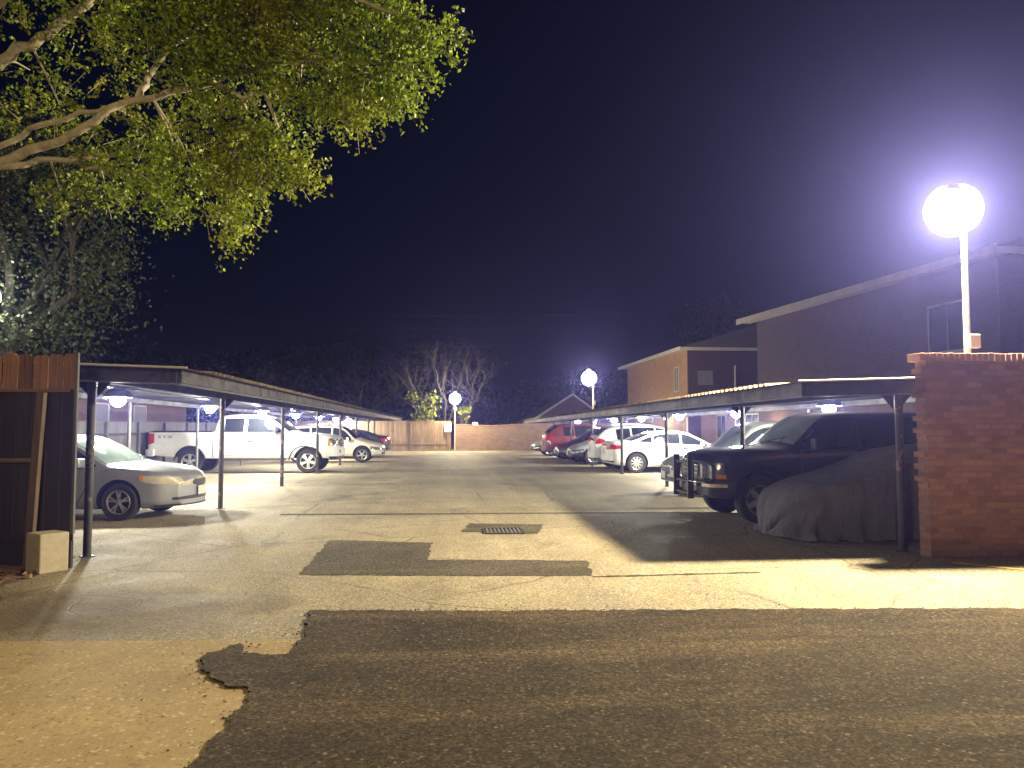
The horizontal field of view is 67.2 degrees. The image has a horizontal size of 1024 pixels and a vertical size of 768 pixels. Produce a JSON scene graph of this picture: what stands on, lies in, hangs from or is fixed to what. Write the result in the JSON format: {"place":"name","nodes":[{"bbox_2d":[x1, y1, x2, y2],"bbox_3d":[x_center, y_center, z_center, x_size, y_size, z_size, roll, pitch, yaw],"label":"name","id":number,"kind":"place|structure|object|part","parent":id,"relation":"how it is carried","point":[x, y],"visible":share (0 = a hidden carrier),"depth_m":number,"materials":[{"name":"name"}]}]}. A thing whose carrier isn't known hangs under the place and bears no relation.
{"place":"outdoors","nodes":[
{"label":"outdoors","id":0,"kind":"place"},
{"bbox_2d":[18,360,185,422],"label":"brick house","id":1,"kind":"structure","parent":0,"point":[111,411],"depth_m":31.34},
{"bbox_2d":[95,402,109,421],"bbox_3d":[-15.169,1.349,28.412,0.069,1.320,1.360,0,-3,-5],"label":"window","id":2,"kind":"structure","parent":1,"relation":"in","point":[102,409],"depth_m":28.59,"materials":[{"name":"white glass"}]},
{"bbox_2d":[132,405,146,421],"bbox_3d":[-15.467,1.545,31.994,0.069,1.320,1.360,0,-3,-5],"label":"window","id":3,"kind":"structure","parent":1,"relation":"in","point":[139,411],"depth_m":32.02,"materials":[{"name":"white glass"}]},
{"bbox_2d":[29,307,760,353],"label":"power line","id":4,"kind":"object","parent":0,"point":[404,346],"visible":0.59,"depth_m":57.58,"materials":[{"name":"black metal"}]},
{"bbox_2d":[0,429,1023,641],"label":"ground","id":5,"kind":"structure","parent":0,"point":[258,499],"depth_m":9.38,"materials":[{"name":"concrete"}]},
{"bbox_2d":[0,556,75,587],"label":"dirt verge","id":6,"kind":"structure","parent":5,"relation":"on","point":[5,579],"depth_m":8.12,"materials":[{"name":"brown soil"}]},
{"bbox_2d":[0,565,24,573],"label":"scrap board","id":7,"kind":"object","parent":6,"relation":"on","point":[8,568],"visible":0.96,"depth_m":8.38,"materials":[{"name":"brown wood"}]},
{"bbox_2d":[0,352,79,567],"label":"picket fence","id":8,"kind":"object","parent":6,"relation":"on","point":[41,496],"visible":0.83,"depth_m":8.75,"materials":[{"name":"red wood"}]},
{"bbox_2d":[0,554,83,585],"bbox_3d":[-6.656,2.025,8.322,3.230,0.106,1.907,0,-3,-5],"label":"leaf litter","id":9,"kind":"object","parent":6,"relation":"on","point":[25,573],"visible":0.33,"depth_m":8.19,"materials":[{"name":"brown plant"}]},
{"bbox_2d":[25,530,68,574],"bbox_3d":[-5.128,1.851,8.497,0.310,0.430,0.310,-2,-4,33],"label":"concrete block","id":10,"kind":"object","parent":5,"relation":"on","point":[47,551],"depth_m":8.39,"materials":[{"name":"beige concrete"}]},
{"bbox_2d":[15,318,81,360],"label":"background tree","id":11,"kind":"object","parent":5,"relation":"on","point":[34,355],"visible":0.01,"depth_m":54.92,"materials":[{"name":"green plant"}]},
{"bbox_2d":[23,332,142,364],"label":"background tree","id":12,"kind":"object","parent":5,"relation":"on","point":[85,355],"visible":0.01,"depth_m":58.49,"materials":[{"name":"green plant"}]},
{"bbox_2d":[0,64,192,362],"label":"hazy tree","id":13,"kind":"object","parent":5,"relation":"on","point":[14,336],"visible":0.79,"depth_m":15.77,"materials":[{"name":"green plant"}]},
{"bbox_2d":[29,434,205,520],"bbox_3d":[-7.926,1.628,13.824,4.744,1.455,2.158,0,-3,0],"label":"sedan","id":14,"kind":"object","parent":5,"relation":"on","point":[128,483],"visible":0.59,"depth_m":13.07,"materials":[{"name":"silver metal"}]},
{"bbox_3d":[-7.452,1.702,12.960,0.818,0.644,0.072,0,-3,0],"label":"door","id":15,"kind":"part","parent":14,"relation":"part of","materials":[{"name":"silver metal"}]},
{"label":"side window","id":16,"kind":"part","parent":14,"relation":"part of","materials":[{"name":"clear glass"}]},
{"bbox_2d":[78,421,217,462],"bbox_3d":[-12.625,2.286,28.580,0.102,1.748,40.016,0,-3,-5],"label":"side fence","id":17,"kind":"object","parent":5,"relation":"on","point":[117,431],"visible":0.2,"depth_m":25.45,"materials":[{"name":"grey wood"}]},
{"bbox_2d":[0,639,300,767],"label":"concrete pad","id":18,"kind":"object","parent":5,"relation":"on","point":[49,740],"visible":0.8,"depth_m":4.45,"materials":[{"name":"beige concrete"}]},
{"bbox_2d":[93,327,216,422],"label":"background tree","id":19,"kind":"object","parent":5,"relation":"on","point":[168,361],"visible":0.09,"depth_m":62.82,"materials":[{"name":"green plant"}]},
{"bbox_2d":[2,360,402,557],"bbox_3d":[-8.775,1.879,28.415,7.220,2.542,38.994,0,-3,-5],"label":"carport","id":20,"kind":"object","parent":5,"relation":"on","point":[180,386],"visible":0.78,"depth_m":14.20,"materials":[{"name":"metal"}]},
{"bbox_2d":[103,386,132,397],"bbox_3d":[-7.365,0.143,14.404,0.500,0.222,0.500,0,-3,-5],"label":"carport lamp","id":21,"kind":"object","parent":20,"relation":"attached to","point":[117,393],"visible":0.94,"depth_m":14.25,"materials":[{"name":"grey metal"}]},
{"bbox_2d":[200,398,217,406],"bbox_3d":[-7.830,0.472,19.995,0.500,0.213,0.500,0,-3,-5],"label":"carport lamp","id":22,"kind":"object","parent":20,"relation":"attached to","point":[209,403],"visible":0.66,"depth_m":19.82,"materials":[{"name":"grey"}]},
{"bbox_2d":[255,405,269,410],"bbox_3d":[-8.295,0.802,25.586,0.500,0.204,0.500,0,-3,-5],"label":"carport lamp","id":23,"kind":"object","parent":20,"relation":"attached to","point":[259,408],"visible":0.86,"depth_m":25.41,"materials":[{"name":"grey"}]},
{"bbox_2d":[289,411,301,413],"bbox_3d":[-8.760,1.131,31.177,0.500,0.195,0.500,0,-3,-5],"label":"carport lamp","id":24,"kind":"object","parent":20,"relation":"attached to","point":[295,412],"visible":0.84,"depth_m":30.99,"materials":[{"name":"grey"}]},
{"bbox_2d":[170,339,277,422],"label":"background tree","id":25,"kind":"object","parent":5,"relation":"on","point":[228,361],"visible":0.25,"depth_m":67.01,"materials":[{"name":"green plant"}]},
{"bbox_2d":[0,0,474,272],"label":"shade tree","id":26,"kind":"object","parent":5,"relation":"on","point":[386,83],"visible":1,"depth_m":7.43,"materials":[{"name":"green plant"}]},
{"bbox_2d":[202,358,276,414],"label":"bare tree","id":27,"kind":"object","parent":5,"relation":"on","point":[231,413],"visible":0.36,"depth_m":57.06,"materials":[{"name":"brown plant"}]},
{"bbox_2d":[145,414,344,472],"bbox_3d":[-9.150,2.063,26.984,6.434,2.020,2.526,0,-3,-5],"label":"pickup truck","id":28,"kind":"object","parent":5,"relation":"on","point":[252,436],"visible":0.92,"depth_m":26.02,"materials":[{"name":"white paint"}]},
{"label":"side window","id":29,"kind":"part","parent":28,"relation":"part of","materials":[{"name":"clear glass"}]},
{"bbox_3d":[-9.386,2.022,25.940,0.754,0.759,0.051,0,-3,-5],"label":"door","id":30,"kind":"part","parent":28,"relation":"part of","materials":[{"name":"white paint"}]},
{"bbox_3d":[-8.386,2.031,26.004,1.222,0.749,0.085,0,-3,-5],"label":"door","id":31,"kind":"part","parent":28,"relation":"part of","materials":[{"name":"white paint"}]},
{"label":"side window","id":32,"kind":"part","parent":28,"relation":"part of","materials":[{"name":"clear glass"}]},
{"bbox_2d":[235,358,307,415],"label":"bare tree","id":33,"kind":"object","parent":5,"relation":"on","point":[272,375],"visible":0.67,"depth_m":52.76,"materials":[{"name":"brown plant"}]},
{"bbox_2d":[244,339,343,422],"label":"background tree","id":34,"kind":"object","parent":5,"relation":"on","point":[293,362],"visible":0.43,"depth_m":61.73,"materials":[{"name":"plant"}]},
{"bbox_2d":[291,424,385,462],"bbox_3d":[-8.035,2.626,34.462,4.704,1.710,2.302,0,-3,-5],"label":"crossover","id":35,"kind":"object","parent":5,"relation":"on","point":[359,449],"visible":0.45,"depth_m":33.73,"materials":[{"name":"beige paint"}]},
{"bbox_2d":[298,428,309,431],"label":"side window","id":36,"kind":"structure","parent":35,"relation":"in","point":[301,429],"depth_m":33.66,"materials":[{"name":"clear glass"}]},
{"bbox_2d":[312,427,330,433],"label":"side window","id":37,"kind":"structure","parent":35,"relation":"in","point":[321,429],"depth_m":33.72,"materials":[{"name":"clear glass"}]},
{"bbox_2d":[333,428,350,439],"bbox_3d":[-7.450,2.194,33.740,0.804,0.553,0.206,0,-3,-5],"label":"side window","id":38,"kind":"structure","parent":35,"relation":"in","point":[335,430],"depth_m":33.73,"materials":[{"name":"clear glass"}]},
{"bbox_2d":[344,440,350,453],"bbox_3d":[-7.468,2.759,33.571,0.832,0.620,0.076,0,-3,-5],"label":"door","id":39,"kind":"structure","parent":35,"relation":"in","point":[346,443],"depth_m":33.59,"materials":[{"name":"beige paint"}]},
{"bbox_2d":[295,331,398,425],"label":"background tree","id":40,"kind":"object","parent":5,"relation":"on","point":[352,358],"visible":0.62,"depth_m":66.23,"materials":[{"name":"plant"}]},
{"bbox_2d":[313,360,413,423],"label":"bare tree","id":41,"kind":"object","parent":5,"relation":"on","point":[383,401],"visible":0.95,"depth_m":53.12,"materials":[{"name":"brown plant"}]},
{"bbox_2d":[287,421,450,450],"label":"wooden fence","id":42,"kind":"object","parent":5,"relation":"on","point":[405,432],"visible":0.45,"depth_m":49.41,"materials":[{"name":"brown wood"}]},
{"bbox_2d":[351,429,390,450],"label":"sedan","id":43,"kind":"object","parent":5,"relation":"on","point":[385,440],"visible":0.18,"depth_m":40.64,"materials":[{"name":"blue paint"}]},
{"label":"rear window","id":44,"kind":"part","parent":43,"relation":"part of","materials":[{"name":"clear glass"}]},
{"bbox_2d":[361,368,447,432],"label":"background tree","id":45,"kind":"object","parent":5,"relation":"on","point":[389,407],"visible":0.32,"depth_m":71.80,"materials":[{"name":"brown plant"}]},
{"bbox_2d":[405,390,441,429],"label":"bush","id":46,"kind":"object","parent":5,"relation":"on","point":[434,401],"visible":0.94,"depth_m":50.31,"materials":[{"name":"green plant"}]},
{"bbox_2d":[299,540,592,575],"bbox_3d":[-0.794,2.117,9.512,3.336,0.001,2.864,0,-3,-5],"label":"asphalt patch","id":47,"kind":"object","parent":5,"relation":"on","point":[390,559],"visible":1,"depth_m":8.89,"materials":[{"name":"grey asphalt"}]},
{"bbox_2d":[378,322,515,425],"bbox_3d":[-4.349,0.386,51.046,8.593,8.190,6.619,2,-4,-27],"label":"bare tree","id":48,"kind":"object","parent":5,"relation":"on","point":[445,370],"visible":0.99,"depth_m":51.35,"materials":[{"name":"brown plant"}]},
{"bbox_2d":[445,423,450,450],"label":"notice sign","id":49,"kind":"object","parent":5,"relation":"on","point":[447,427],"visible":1,"depth_m":49.48,"materials":[{"name":"white metal"}]},
{"bbox_2d":[453,391,456,450],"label":"lamp pole","id":50,"kind":"object","parent":5,"relation":"on","point":[455,421],"visible":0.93,"depth_m":48.96,"materials":[{"name":"metal"}]},
{"bbox_2d":[456,406,472,423],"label":"bush","id":51,"kind":"object","parent":5,"relation":"on","point":[467,410],"visible":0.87,"depth_m":51.15,"materials":[{"name":"green plant"}]},
{"bbox_2d":[280,512,699,514],"bbox_3d":[-0.361,2.366,14.074,7.725,0.001,0.257,0,-3,-2],"label":"pavement seam","id":52,"kind":"object","parent":5,"relation":"on","point":[484,513],"visible":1,"depth_m":14.07,"materials":[{"name":"grey concrete"}]},
{"bbox_2d":[462,523,543,533],"bbox_3d":[-0.147,2.255,12.043,1.242,0.001,1.155,0,-3,6],"label":"asphalt patch","id":53,"kind":"object","parent":5,"relation":"on","point":[526,528],"visible":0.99,"depth_m":12.25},
{"bbox_2d":[482,527,524,533],"bbox_3d":[-0.137,2.229,11.701,0.600,0.012,0.610,0,-3,-5],"label":"drain grate","id":54,"kind":"object","parent":53,"relation":"on","point":[516,530],"visible":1,"depth_m":11.67,"materials":[{"name":"metal"}]},
{"bbox_2d":[1,528,1022,767],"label":"grit","id":55,"kind":"object","parent":5,"relation":"on","point":[426,585],"visible":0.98,"depth_m":8.02,"materials":[{"name":"grey gravel"}]},
{"bbox_2d":[477,371,570,424],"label":"background tree","id":56,"kind":"object","parent":5,"relation":"on","point":[513,411],"visible":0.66,"depth_m":76.05,"materials":[{"name":"grey plant"}]},
{"bbox_2d":[530,440,553,455],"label":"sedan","id":57,"kind":"object","parent":5,"relation":"on","point":[537,445],"visible":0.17,"depth_m":41.01,"materials":[{"name":"beige paint"}]},
{"bbox_2d":[456,423,631,450],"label":"masonry wall","id":58,"kind":"structure","parent":5,"relation":"on","point":[513,437],"depth_m":49.99,"materials":[{"name":"brick"}]},
{"bbox_2d":[541,423,602,458],"bbox_3d":[3.783,2.823,38.348,4.654,1.740,2.283,0,-3,-5],"label":"crossover","id":59,"kind":"object","parent":5,"relation":"on","point":[553,436],"visible":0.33,"depth_m":37.49,"materials":[{"name":"red paint"}]},
{"bbox_2d":[544,425,555,432],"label":"rear window","id":60,"kind":"structure","parent":59,"relation":"in","point":[548,430],"depth_m":37.83,"materials":[{"name":"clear glass"}]},
{"bbox_2d":[563,426,573,435],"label":"side window","id":61,"kind":"structure","parent":59,"relation":"in","point":[566,430],"depth_m":37.50,"materials":[{"name":"grey glass"}]},
{"bbox_2d":[574,426,590,436],"bbox_3d":[3.474,2.317,37.571,0.860,0.567,0.219,0,-3,-5],"label":"side window","id":62,"kind":"structure","parent":59,"relation":"in","point":[579,430],"depth_m":37.60,"materials":[{"name":"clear glass"}]},
{"bbox_2d":[554,427,600,461],"bbox_3d":[4.139,2.750,35.266,4.454,1.550,2.244,0,-3,-5],"label":"hatchback","id":63,"kind":"object","parent":5,"relation":"on","point":[560,449],"visible":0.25,"depth_m":34.52,"materials":[{"name":"grey paint"}]},
{"bbox_2d":[141,593,1023,767],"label":"loose gravel","id":64,"kind":"structure","parent":5,"relation":"on","point":[223,717],"depth_m":5.56,"materials":[{"name":"gravel"}]},
{"bbox_2d":[566,440,599,464],"bbox_3d":[4.595,2.590,32.800,4.554,1.600,2.263,0,-3,-5],"label":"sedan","id":65,"kind":"object","parent":5,"relation":"on","point":[579,450],"visible":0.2,"depth_m":31.90,"materials":[{"name":"silver metal"}]},
{"bbox_2d":[540,364,626,422],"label":"background tree","id":66,"kind":"object","parent":5,"relation":"on","point":[583,391],"visible":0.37,"depth_m":82.95,"materials":[{"name":"plant"}]},
{"bbox_2d":[587,367,595,427],"bbox_3d":[3.790,1.406,36.908,0.420,4.412,0.260,0,-3,-5],"label":"lamp pole","id":67,"kind":"object","parent":5,"relation":"on","point":[593,401],"visible":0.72,"depth_m":36.95,"materials":[{"name":"metal"}]},
{"bbox_2d":[187,607,1023,767],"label":"asphalt patch","id":68,"kind":"object","parent":5,"relation":"on","point":[809,688],"visible":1,"depth_m":4.61,"materials":[{"name":"black asphalt"}]},
{"bbox_2d":[595,366,627,422],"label":"background tree","id":69,"kind":"object","parent":5,"relation":"on","point":[623,392],"visible":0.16,"depth_m":81.68,"materials":[{"name":"grey plant"}]},
{"bbox_2d":[587,423,668,468],"bbox_3d":[5.213,2.361,29.598,4.604,1.710,2.283,0,-3,-5],"label":"crossover","id":70,"kind":"object","parent":5,"relation":"on","point":[598,437],"visible":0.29,"depth_m":28.85,"materials":[{"name":"white paint"}]},
{"bbox_2d":[592,427,607,434],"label":"rear window","id":71,"kind":"structure","parent":70,"relation":"in","point":[598,431],"depth_m":29.11,"materials":[{"name":"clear glass"}]},
{"bbox_2d":[616,428,630,439],"bbox_3d":[4.157,1.885,28.748,0.566,0.453,0.180,0,-3,-5],"label":"side window","id":72,"kind":"structure","parent":70,"relation":"in","point":[626,432],"depth_m":28.76,"materials":[{"name":"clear glass"}]},
{"bbox_2d":[631,428,653,434],"bbox_3d":[4.905,1.903,28.813,0.857,0.535,0.207,0,-3,-5],"label":"side window","id":73,"kind":"structure","parent":70,"relation":"in","point":[634,430],"depth_m":28.87,"materials":[{"name":"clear glass"}]},
{"bbox_2d":[601,430,711,472],"bbox_3d":[5.611,2.356,27.220,4.904,1.460,2.303,0,-3,-5],"label":"sedan","id":74,"kind":"object","parent":5,"relation":"on","point":[642,451],"visible":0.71,"depth_m":26.29,"materials":[{"name":"white paint"}]},
{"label":"rear window","id":75,"kind":"part","parent":74,"relation":"part of","materials":[{"name":"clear glass"}]},
{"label":"side window","id":76,"kind":"part","parent":74,"relation":"part of","materials":[{"name":"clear glass"}]},
{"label":"side window","id":77,"kind":"part","parent":74,"relation":"part of","materials":[{"name":"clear glass"}]},
{"bbox_3d":[5.289,2.383,26.262,0.916,0.713,0.072,0,-3,-5],"label":"door","id":78,"kind":"part","parent":74,"relation":"part of","materials":[{"name":"white paint"}]},
{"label":"side window","id":79,"kind":"part","parent":74,"relation":"part of","materials":[{"name":"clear glass"}]},
{"bbox_3d":[6.225,2.411,26.339,0.924,0.667,0.072,0,-3,-5],"label":"door","id":80,"kind":"part","parent":74,"relation":"part of","materials":[{"name":"white paint"}]},
{"bbox_2d":[593,572,760,576],"bbox_3d":[1.796,2.052,8.301,1.897,0.001,0.093,0,-3,-8],"label":"pavement seam","id":81,"kind":"object","parent":5,"relation":"on","point":[672,574],"visible":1,"depth_m":8.29,"materials":[{"name":"grey concrete"}]},
{"bbox_2d":[618,325,757,437],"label":"apartment building","id":82,"kind":"structure","parent":5,"relation":"on","point":[725,361],"depth_m":42.14,"materials":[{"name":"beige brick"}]},
{"bbox_2d":[673,366,679,391],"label":"window","id":83,"kind":"structure","parent":82,"relation":"in","point":[676,369],"depth_m":43.88,"materials":[{"name":"grey glass"}]},
{"bbox_2d":[697,371,713,384],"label":"window","id":84,"kind":"structure","parent":82,"relation":"in","point":[704,377],"depth_m":41.92,"materials":[{"name":"grey glass"}]},
{"bbox_2d":[670,289,760,346],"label":"background tree","id":85,"kind":"object","parent":5,"relation":"on","point":[720,318],"visible":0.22,"depth_m":66.87,"materials":[{"name":"green plant"}]},
{"bbox_2d":[523,377,915,551],"bbox_3d":[5.579,1.907,27.627,7.100,2.402,35.734,0,-3,-5],"label":"carport","id":86,"kind":"object","parent":5,"relation":"on","point":[808,395],"visible":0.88,"depth_m":12.54,"materials":[{"name":"metal"}]},
{"bbox_2d":[672,411,686,414],"bbox_3d":[5.519,0.929,25.371,0.500,0.177,0.500,0,-3,-5],"label":"carport lamp","id":87,"kind":"object","parent":86,"relation":"attached to","point":[679,413],"visible":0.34,"depth_m":25.17,"materials":[{"name":"grey plastic"}]},
{"bbox_2d":[726,407,739,411],"bbox_3d":[5.933,0.633,20.396,0.500,0.192,0.500,0,-3,-5],"label":"carport lamp","id":88,"kind":"object","parent":86,"relation":"attached to","point":[729,409],"visible":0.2,"depth_m":20.30,"materials":[{"name":"grey"}]},
{"bbox_2d":[816,399,841,405],"bbox_3d":[6.347,0.337,15.422,0.500,0.206,0.500,0,-3,-5],"label":"carport lamp","id":89,"kind":"object","parent":86,"relation":"attached to","point":[834,402],"visible":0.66,"depth_m":15.23,"materials":[{"name":"grey"}]},
{"bbox_2d":[661,421,777,481],"bbox_3d":[6.006,1.736,18.242,4.954,1.720,2.361,0,-3,-5],"label":"minivan","id":90,"kind":"object","parent":5,"relation":"on","point":[754,431],"visible":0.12,"depth_m":17.76,"materials":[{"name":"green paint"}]},
{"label":"side window","id":91,"kind":"part","parent":90,"relation":"part of","materials":[{"name":"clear glass"}]},
{"bbox_2d":[672,411,916,523],"bbox_3d":[5.516,1.415,13.646,5.180,1.860,2.326,0,-3,-5],"label":"suv","id":92,"kind":"object","parent":5,"relation":"on","point":[739,479],"visible":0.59,"depth_m":12.80,"materials":[{"name":"black paint"}]},
{"bbox_3d":[5.257,1.433,12.670,1.027,0.731,0.079,0,-3,-5],"label":"door","id":93,"kind":"part","parent":92,"relation":"part of","materials":[{"name":"black paint"}]},
{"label":"side window","id":94,"kind":"part","parent":92,"relation":"part of","materials":[{"name":"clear glass"}]},
{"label":"side window","id":95,"kind":"part","parent":92,"relation":"part of","materials":[{"name":"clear glass"}]},
{"bbox_2d":[753,444,919,542],"bbox_3d":[5.933,1.563,11.562,4.611,1.338,2.058,0,-3,-5],"label":"covered car","id":96,"kind":"object","parent":5,"relation":"on","point":[852,498],"visible":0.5,"depth_m":10.69,"materials":[{"name":"fabric"}]},
{"bbox_2d":[907,353,1023,557],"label":"brick wall","id":97,"kind":"structure","parent":5,"relation":"on","point":[969,431],"depth_m":9.47,"materials":[{"name":"red brick"}]},
{"bbox_2d":[923,183,983,352],"bbox_3d":[5.957,-0.264,10.296,0.605,4.848,0.518,0,-3,-5],"label":"lamp pole","id":98,"kind":"object","parent":97,"relation":"on","point":[943,217],"visible":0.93,"depth_m":10.35,"materials":[{"name":"metal"}]},
{"bbox_2d":[952,562,1023,569],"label":"painted line","id":99,"kind":"object","parent":5,"relation":"on","point":[988,566],"visible":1,"depth_m":8.75,"materials":[{"name":"yellow paint"}]},
{"bbox_2d":[0,0,1023,428],"label":"sky","id":100,"kind":"structure","parent":0,"point":[612,159],"materials":[{"name":"black"}]},
{"bbox_2d":[515,393,612,423],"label":"gable house","id":101,"kind":"structure","parent":0,"point":[570,402],"depth_m":62.62,"materials":[{"name":"brown brick"}]},
{"bbox_2d":[701,412,758,442],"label":"service wing","id":102,"kind":"structure","parent":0,"point":[715,427],"depth_m":38.81,"materials":[{"name":"paint"}]},
{"bbox_2d":[716,415,726,438],"bbox_3d":[10.420,2.191,38.331,0.079,1.320,1.368,0,-3,-5],"label":"window","id":103,"kind":"structure","parent":102,"relation":"in","point":[721,420],"depth_m":38.34,"materials":[{"name":"grey"}]},
{"bbox_2d":[745,413,758,422],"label":"window","id":104,"kind":"structure","parent":102,"relation":"in","point":[753,417],"depth_m":34.50,"materials":[{"name":"white glass"}]},
{"bbox_2d":[736,237,1023,420],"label":"apartment building","id":105,"kind":"structure","parent":0,"point":[883,327],"depth_m":22.11,"materials":[{"name":"brown brick"}]},
{"bbox_2d":[927,299,963,352],"bbox_3d":[11.307,-1.463,20.003,0.079,1.320,1.468,1,-3,-10],"label":"window","id":106,"kind":"structure","parent":105,"relation":"in","point":[944,320],"depth_m":20.07,"materials":[{"name":"blue"}]}
]}

